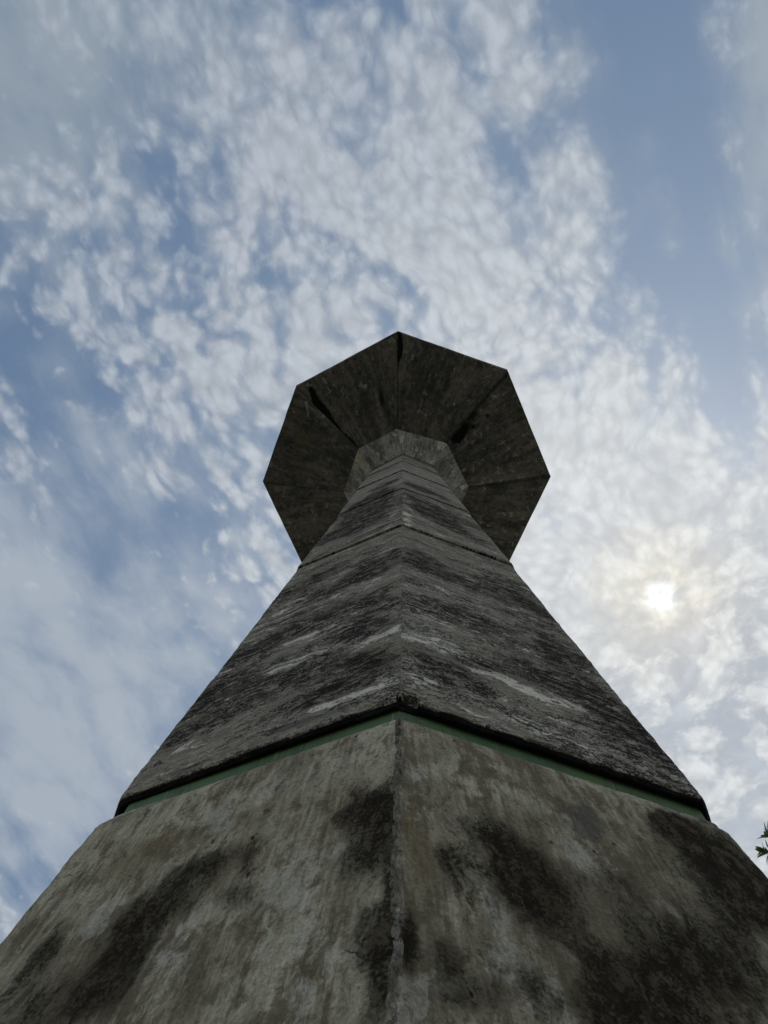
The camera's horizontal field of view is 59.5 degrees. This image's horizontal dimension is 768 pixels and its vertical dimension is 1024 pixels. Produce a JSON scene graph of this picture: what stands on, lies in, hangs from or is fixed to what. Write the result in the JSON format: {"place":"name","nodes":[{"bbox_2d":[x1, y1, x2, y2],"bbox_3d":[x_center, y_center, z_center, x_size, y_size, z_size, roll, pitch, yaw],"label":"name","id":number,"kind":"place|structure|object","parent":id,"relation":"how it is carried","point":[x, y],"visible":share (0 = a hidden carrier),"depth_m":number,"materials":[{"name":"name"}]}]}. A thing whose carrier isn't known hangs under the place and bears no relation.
{"place":"outdoors","nodes":[
{"label":"outdoors","id":0,"kind":"place"},
{"bbox_2d":[0,331,767,1023],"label":"concrete tower","id":1,"kind":"structure","parent":0,"point":[410,761],"depth_m":2.79,"materials":[{"name":"concrete"}]},
{"bbox_2d":[0,0,767,943],"label":"sky","id":2,"kind":"structure","parent":0,"point":[208,208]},
{"bbox_3d":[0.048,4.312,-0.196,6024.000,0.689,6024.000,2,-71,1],"label":"ground","id":3,"kind":"structure","parent":0,"visible":0},
{"bbox_2d":[755,820,767,861],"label":"broadleaf tree","id":4,"kind":"object","parent":3,"relation":"on","point":[761,851],"visible":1,"depth_m":6.37,"materials":[{"name":"green plant"}]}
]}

